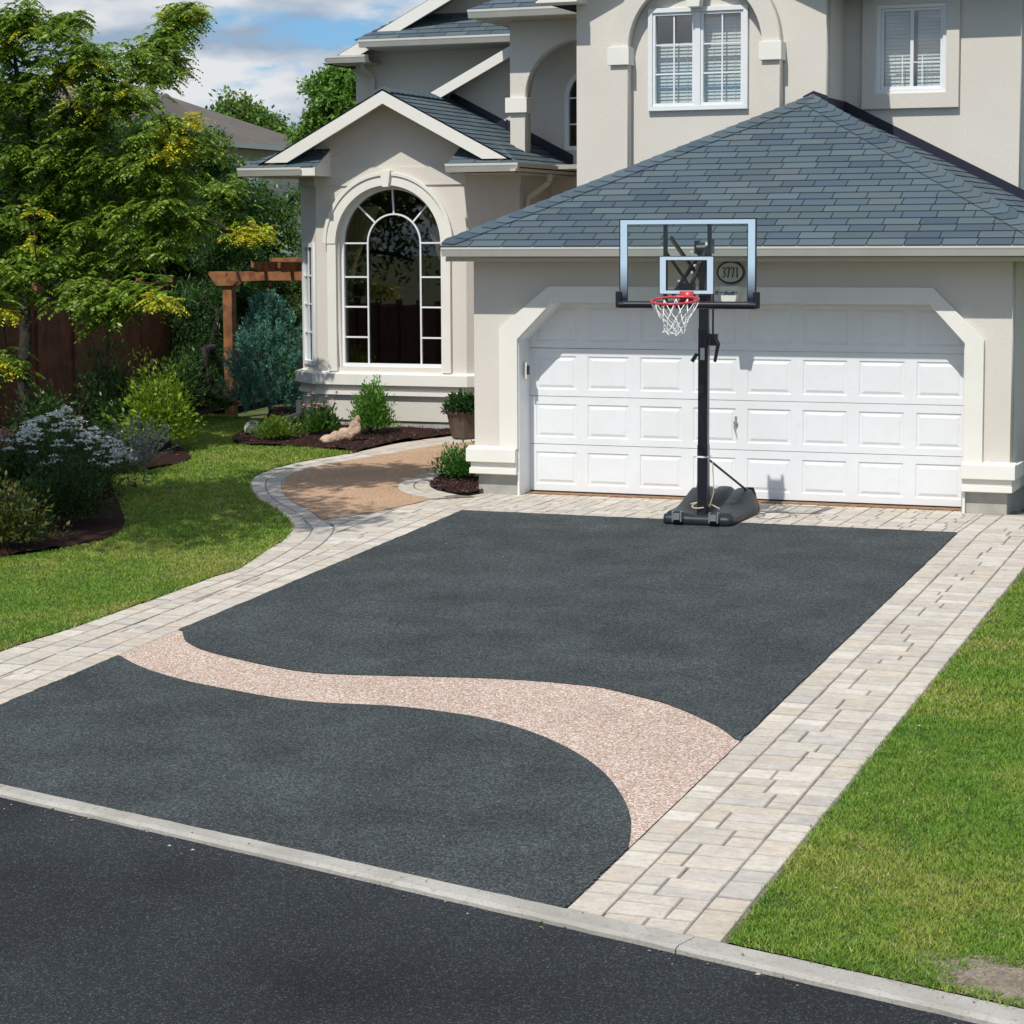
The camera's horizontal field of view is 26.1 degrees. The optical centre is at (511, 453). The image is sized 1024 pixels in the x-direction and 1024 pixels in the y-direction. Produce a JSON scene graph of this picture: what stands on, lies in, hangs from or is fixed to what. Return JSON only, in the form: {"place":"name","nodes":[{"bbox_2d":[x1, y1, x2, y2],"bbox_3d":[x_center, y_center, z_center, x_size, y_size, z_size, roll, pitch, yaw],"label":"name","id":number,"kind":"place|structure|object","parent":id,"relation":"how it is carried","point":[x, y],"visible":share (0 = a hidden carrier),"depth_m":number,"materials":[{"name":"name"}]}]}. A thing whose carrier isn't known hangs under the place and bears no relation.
{"place":"outdoors","nodes":[
{"label":"outdoors","id":0,"kind":"place"},
{"bbox_2d":[1,85,300,269],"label":"neighbour house","id":1,"kind":"structure","parent":0,"point":[257,143],"depth_m":51.81,"materials":[{"name":"grey"}]},
{"bbox_2d":[243,161,258,186],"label":"window","id":2,"kind":"structure","parent":1,"relation":"in","point":[246,162],"depth_m":51.15,"materials":[{"name":"plastic"}]},
{"bbox_2d":[276,241,295,255],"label":"window","id":3,"kind":"structure","parent":1,"relation":"in","point":[288,253],"depth_m":53.01,"materials":[{"name":"plastic"}]},
{"bbox_2d":[0,418,347,650],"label":"lawn","id":4,"kind":"structure","parent":0,"point":[21,639],"depth_m":21.07,"materials":[{"name":"plant"}]},
{"bbox_2d":[0,0,426,131],"label":"sky","id":5,"kind":"structure","parent":0,"point":[261,47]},
{"bbox_2d":[108,413,355,546],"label":"grass","id":6,"kind":"structure","parent":0,"point":[216,423],"depth_m":24.84,"materials":[{"name":"green plant"}]},
{"bbox_2d":[0,655,630,907],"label":"asphalt driveway","id":7,"kind":"structure","parent":0,"point":[408,789],"depth_m":13.65,"materials":[{"name":"black asphalt"}]},
{"bbox_2d":[0,797,975,1023],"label":"road","id":8,"kind":"structure","parent":0,"point":[109,923],"depth_m":10.67,"materials":[{"name":"black asphalt"}]},
{"bbox_2d":[0,349,1023,1008],"bbox_3d":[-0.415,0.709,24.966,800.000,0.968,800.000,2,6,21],"label":"ground","id":9,"kind":"structure","parent":0,"point":[260,413],"depth_m":28.79,"materials":[{"name":"soil"}]},
{"bbox_2d":[0,94,130,294],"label":"ash tree","id":10,"kind":"object","parent":9,"relation":"on","point":[3,191],"visible":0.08,"depth_m":35.26,"materials":[{"name":"green plant"}]},
{"bbox_2d":[49,111,209,286],"bbox_3d":[-6.808,-3.365,37.521,3.436,4.868,5.014,-1,6,-11],"label":"ash tree","id":11,"kind":"object","parent":9,"relation":"on","point":[150,278],"visible":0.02,"depth_m":36.62,"materials":[{"name":"green plant"}]},
{"bbox_2d":[0,387,292,555],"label":"mulch","id":12,"kind":"object","parent":9,"relation":"on","point":[100,527],"visible":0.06,"depth_m":23.04,"materials":[{"name":"brown wood"}]},
{"bbox_2d":[0,420,34,473],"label":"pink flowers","id":13,"kind":"object","parent":12,"relation":"on","point":[3,436],"visible":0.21,"depth_m":26.11,"materials":[{"name":"green plant"}]},
{"bbox_2d":[0,426,62,494],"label":"shrub","id":14,"kind":"object","parent":12,"relation":"on","point":[13,457],"visible":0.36,"depth_m":24.67,"materials":[{"name":"green plant"}]},
{"bbox_2d":[9,468,59,511],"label":"shrub","id":15,"kind":"object","parent":12,"relation":"on","point":[25,489],"visible":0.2,"depth_m":23.55,"materials":[{"name":"green plant"}]},
{"bbox_2d":[0,467,79,547],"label":"shrub","id":16,"kind":"object","parent":12,"relation":"on","point":[15,518],"visible":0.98,"depth_m":21.41,"materials":[{"name":"green plant"}]},
{"bbox_2d":[0,377,96,443],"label":"shrub","id":17,"kind":"object","parent":12,"relation":"on","point":[34,411],"visible":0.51,"depth_m":28.21,"materials":[{"name":"green plant"}]},
{"bbox_2d":[14,442,132,524],"bbox_3d":[-4.560,0.326,22.787,1.198,0.902,1.273,2,6,21],"label":"shrub","id":18,"kind":"object","parent":12,"relation":"on","point":[69,500],"visible":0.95,"depth_m":22.70,"materials":[{"name":"green plant"}]},
{"bbox_2d":[0,405,162,491],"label":"hydrangea","id":19,"kind":"object","parent":12,"relation":"on","point":[88,441],"visible":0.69,"depth_m":24.61,"materials":[{"name":"green plant"}]},
{"bbox_2d":[55,319,140,440],"bbox_3d":[-5.422,-0.972,29.360,1.323,1.661,1.268,-3,6,-27],"label":"shrub","id":20,"kind":"object","parent":12,"relation":"on","point":[102,387],"visible":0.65,"depth_m":29.27,"materials":[{"name":"green plant"}]},
{"bbox_2d":[88,392,151,441],"bbox_3d":[-5.048,-0.452,28.901,1.043,0.745,1.062,2,6,21],"label":"shrub","id":21,"kind":"object","parent":12,"relation":"on","point":[116,411],"visible":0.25,"depth_m":28.79,"materials":[{"name":"green plant"}]},
{"bbox_2d":[84,412,177,473],"bbox_3d":[-4.571,-0.139,26.374,1.136,0.748,1.185,-3,6,-27],"label":"sage plant","id":22,"kind":"object","parent":12,"relation":"on","point":[140,445],"visible":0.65,"depth_m":26.34,"materials":[{"name":"green plant"}]},
{"bbox_2d":[0,0,285,427],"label":"locust tree","id":23,"kind":"object","parent":12,"relation":"on","point":[84,121],"visible":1,"depth_m":28.50,"materials":[{"name":"green plant"}]},
{"bbox_2d":[101,345,207,449],"bbox_3d":[-4.607,-0.709,28.285,1.350,1.403,1.428,2,6,21],"label":"shrub","id":24,"kind":"object","parent":12,"relation":"on","point":[173,418],"visible":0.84,"depth_m":28.17,"materials":[{"name":"green plant"}]},
{"bbox_2d":[152,344,222,401],"bbox_3d":[-4.902,-1.153,33.318,1.042,1.042,1.281,-3,6,-26],"label":"shrub","id":25,"kind":"object","parent":12,"relation":"on","point":[190,366],"visible":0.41,"depth_m":33.26,"materials":[{"name":"green plant"}]},
{"bbox_2d":[174,388,239,409],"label":"hosta","id":26,"kind":"object","parent":12,"relation":"on","point":[215,399],"visible":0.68,"depth_m":31.37,"materials":[{"name":"green plant"}]},
{"bbox_2d":[0,276,302,424],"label":"fence","id":27,"kind":"object","parent":9,"relation":"on","point":[54,347],"visible":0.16,"depth_m":32.98,"materials":[{"name":"brown wood"}]},
{"bbox_2d":[151,230,266,414],"bbox_3d":[-4.735,-2.172,35.236,1.872,2.884,3.147,-4,7,-33],"label":"cedar tree","id":28,"kind":"object","parent":9,"relation":"on","point":[206,344],"visible":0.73,"depth_m":35.28,"materials":[{"name":"green plant"}]},
{"bbox_2d":[137,125,289,322],"bbox_3d":[-5.221,-3.311,37.698,2.683,4.676,4.269,-5,7,-40],"label":"ash tree","id":29,"kind":"object","parent":9,"relation":"on","point":[219,171],"visible":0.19,"depth_m":37.34,"materials":[{"name":"green plant"}]},
{"bbox_2d":[0,436,474,676],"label":"paver border","id":30,"kind":"object","parent":9,"relation":"on","point":[321,532],"visible":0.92,"depth_m":20.44,"materials":[{"name":"grey stone"}]},
{"bbox_2d":[282,442,474,519],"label":"aggregate walk","id":31,"kind":"structure","parent":30,"relation":"on","point":[357,486],"depth_m":25.43,"materials":[{"name":"beige gravel"}]},
{"bbox_2d":[440,387,474,438],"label":"potted plant","id":32,"kind":"object","parent":30,"relation":"on","point":[461,416],"visible":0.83,"depth_m":28.83,"materials":[{"name":"green plant"}]},
{"bbox_2d":[205,85,293,135],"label":"distant tree","id":33,"kind":"object","parent":9,"relation":"on","point":[242,109],"visible":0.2,"depth_m":75.24,"materials":[{"name":"green plant"}]},
{"bbox_2d":[219,286,302,415],"bbox_3d":[-3.533,-1.457,31.914,1.298,1.982,1.362,2,6,21],"label":"juniper","id":34,"kind":"object","parent":9,"relation":"on","point":[267,316],"visible":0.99,"depth_m":31.75,"materials":[{"name":"green plant"}]},
{"bbox_2d":[221,178,303,402],"bbox_3d":[-4.058,-2.721,37.628,2.348,4.026,5.354,0,6,0],"label":"ash tree","id":35,"kind":"object","parent":9,"relation":"on","point":[291,238],"visible":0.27,"depth_m":37.51,"materials":[{"name":"green plant"}]},
{"bbox_2d":[209,257,407,415],"bbox_3d":[-2.745,-1.703,32.738,3.200,2.404,2.100,2,6,21],"label":"pergola","id":36,"kind":"object","parent":9,"relation":"on","point":[290,268],"visible":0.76,"depth_m":32.51,"materials":[{"name":"brown wood"}]},
{"bbox_2d":[282,59,355,145],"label":"distant tree","id":37,"kind":"object","parent":9,"relation":"on","point":[331,90],"visible":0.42,"depth_m":45.66,"materials":[{"name":"green plant"}]},
{"bbox_2d":[232,406,450,451],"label":"mulch","id":38,"kind":"object","parent":9,"relation":"on","point":[357,439],"visible":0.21,"depth_m":29.13,"materials":[{"name":"brown wood"}]},
{"bbox_2d":[243,419,261,432],"bbox_3d":[-3.438,-0.341,29.809,0.374,0.256,0.234,0,6,0],"label":"rock","id":39,"kind":"object","parent":38,"relation":"on","point":[247,425],"visible":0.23,"depth_m":29.74,"materials":[{"name":"grey stone"}]},
{"bbox_2d":[245,411,309,439],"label":"shrub","id":40,"kind":"object","parent":38,"relation":"on","point":[276,426],"visible":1,"depth_m":29.01,"materials":[{"name":"green plant"}]},
{"bbox_2d":[296,391,342,433],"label":"coneflowers","id":41,"kind":"object","parent":38,"relation":"on","point":[319,420],"visible":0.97,"depth_m":29.43,"materials":[{"name":"green plant"}]},
{"bbox_2d":[319,415,362,441],"bbox_3d":[-2.226,-0.304,28.753,0.567,0.398,0.201,-1,6,-4],"label":"rock","id":42,"kind":"object","parent":38,"relation":"on","point":[351,431],"visible":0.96,"depth_m":28.71,"materials":[{"name":"beige stone"}]},
{"bbox_2d":[346,373,403,433],"bbox_3d":[-1.860,-0.653,29.383,0.721,0.867,0.820,-6,8,-43],"label":"shrub","id":43,"kind":"object","parent":38,"relation":"on","point":[375,411],"visible":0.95,"depth_m":29.28,"materials":[{"name":"green plant"}]},
{"bbox_2d":[397,472,476,498],"bbox_3d":[-0.629,0.319,25.535,1.182,0.123,2.435,2,6,21],"label":"paving bed","id":44,"kind":"object","parent":9,"relation":"on","point":[455,496],"visible":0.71,"depth_m":24.59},
{"bbox_2d":[397,469,456,499],"bbox_3d":[-0.717,0.323,25.572,0.985,0.142,2.429,2,6,21],"label":"paver border","id":45,"kind":"object","parent":44,"relation":"on","point":[422,486],"visible":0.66,"depth_m":25.10,"materials":[{"name":"grey stone"}]},
{"bbox_2d":[427,473,482,493],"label":"mulch","id":46,"kind":"object","parent":9,"relation":"on","point":[453,488],"visible":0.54,"depth_m":25.39,"materials":[{"name":"brown wood"}]},
{"bbox_2d":[425,432,477,478],"bbox_3d":[-0.593,0.040,25.871,0.827,0.572,0.734,-3,6,-29],"label":"shrub","id":47,"kind":"object","parent":46,"relation":"on","point":[460,467],"visible":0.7,"depth_m":25.78,"materials":[{"name":"green plant"}]},
{"bbox_2d":[0,784,1023,1023],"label":"kerb","id":48,"kind":"structure","parent":9,"relation":"on","point":[961,1007],"depth_m":11.01,"materials":[{"name":"concrete"}]},
{"bbox_2d":[22,463,1023,943],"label":"paving bed","id":49,"kind":"object","parent":9,"relation":"on","point":[762,719],"visible":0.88,"depth_m":14.49,"materials":[{"name":"grey stone"}]},
{"bbox_2d":[0,464,460,703],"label":"paver border","id":50,"kind":"object","parent":49,"relation":"on","point":[354,536],"visible":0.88,"depth_m":19.20,"materials":[{"name":"grey stone"}]},
{"bbox_2d":[120,630,739,846],"bbox_3d":[-0.481,1.751,15.422,2.208,0.195,6.622,-4,7,-37],"label":"aggregate band","id":51,"kind":"object","parent":49,"relation":"on","point":[662,762],"visible":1,"depth_m":15.18,"materials":[{"name":"beige gravel"}]},
{"bbox_2d":[401,486,983,532],"bbox_3d":[1.726,0.568,23.462,6.310,0.059,1.800,2,6,21],"label":"paver apron","id":52,"kind":"object","parent":49,"relation":"on","point":[926,520],"visible":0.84,"depth_m":23.26,"materials":[{"name":"grey stone"}]},
{"bbox_2d":[615,218,759,526],"bbox_3d":[1.881,-0.816,22.091,1.468,3.053,2.187,2,6,21],"label":"basketball hoop","id":53,"kind":"object","parent":52,"relation":"on","point":[737,505],"visible":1,"depth_m":21.82,"materials":[{"name":"black plastic"}]},
{"bbox_2d":[690,461,719,508],"bbox_3d":[1.946,0.307,22.324,0.348,0.482,0.193,2,6,21],"label":"rope","id":54,"kind":"object","parent":53,"relation":"attached to","point":[694,503],"visible":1,"depth_m":22.31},
{"bbox_2d":[756,511,796,518],"bbox_3d":[2.718,0.631,22.701,0.410,0.022,0.604,2,6,21],"label":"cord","id":55,"kind":"object","parent":52,"relation":"on","point":[776,512],"visible":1,"depth_m":22.90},
{"bbox_2d":[567,515,1023,941],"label":"paver border","id":56,"kind":"object","parent":49,"relation":"on","point":[751,820],"visible":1,"depth_m":13.82,"materials":[{"name":"beige stone"}]},
{"bbox_2d":[237,0,1023,514],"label":"house","id":57,"kind":"structure","parent":9,"relation":"on","point":[487,174],"depth_m":24.83,"materials":[{"name":"paint"}]},
{"bbox_2d":[302,243,315,364],"bbox_3d":[-2.791,-2.080,30.628,0.075,1.680,0.481,-3,6,-23],"label":"window","id":58,"kind":"structure","parent":57,"relation":"in","point":[308,256],"depth_m":30.66,"materials":[{"name":"plastic"}]},
{"bbox_2d":[340,186,441,367],"bbox_3d":[-1.577,-2.413,30.098,1.548,2.453,0.255,2,6,21],"label":"window","id":59,"kind":"structure","parent":57,"relation":"in","point":[360,220],"depth_m":30.21,"materials":[{"name":"plastic"}]},
{"bbox_2d":[525,362,529,378],"bbox_3d":[0.176,-0.933,24.711,0.040,0.180,0.080,2,6,21],"label":"keypad","id":60,"kind":"object","parent":57,"relation":"attached to","point":[527,369],"visible":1,"depth_m":24.69,"materials":[{"name":"white plastic"}]},
{"bbox_2d":[564,72,576,150],"bbox_3d":[1.123,-4.771,30.527,0.820,1.140,0.085,2,6,21],"label":"window","id":61,"kind":"structure","parent":57,"relation":"in","point":[567,97],"depth_m":30.64,"materials":[{"name":"plastic"}]},
{"bbox_2d":[648,4,748,110],"bbox_3d":[2.259,-4.762,26.649,1.245,1.225,0.187,2,6,21],"label":"window","id":62,"kind":"structure","parent":57,"relation":"in","point":[710,72],"depth_m":26.63,"materials":[{"name":"plastic"}]},
{"bbox_2d":[717,261,744,283],"bbox_3d":[2.335,-1.939,23.596,0.310,0.250,0.041,2,6,21],"label":"house number plaque","id":63,"kind":"object","parent":57,"relation":"attached to","point":[730,272],"visible":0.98,"depth_m":23.58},
{"bbox_2d":[530,303,963,507],"bbox_3d":[2.490,-0.584,24.043,5.000,2.201,0.093,2,6,21],"label":"garage door","id":64,"kind":"structure","parent":57,"relation":"in","point":[898,376],"depth_m":23.96,"materials":[{"name":"plastic"}]},
{"bbox_2d":[876,2,946,93],"bbox_3d":[4.841,-4.896,26.712,0.850,1.065,0.162,2,6,21],"label":"window","id":65,"kind":"structure","parent":57,"relation":"in","point":[935,83],"depth_m":26.74,"materials":[{"name":"plastic"}]},
{"bbox_2d":[178,510,956,739],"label":"asphalt driveway","id":66,"kind":"structure","parent":0,"point":[684,618],"depth_m":18.43,"materials":[{"name":"grey asphalt"}]},
{"bbox_2d":[723,574,1023,1008],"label":"lawn","id":67,"kind":"structure","parent":0,"point":[826,962],"depth_m":11.65,"materials":[{"name":"plant"}]},
{"bbox_2d":[916,952,1023,1005],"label":"bare soil patch","id":68,"kind":"object","parent":67,"relation":"on","point":[1005,977],"visible":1,"depth_m":10.17,"materials":[{"name":"beige soil"}]},
{"bbox_2d":[904,571,1023,724],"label":"grass","id":69,"kind":"structure","parent":0,"point":[985,699],"depth_m":15.73,"materials":[{"name":"green plant"}]}
]}

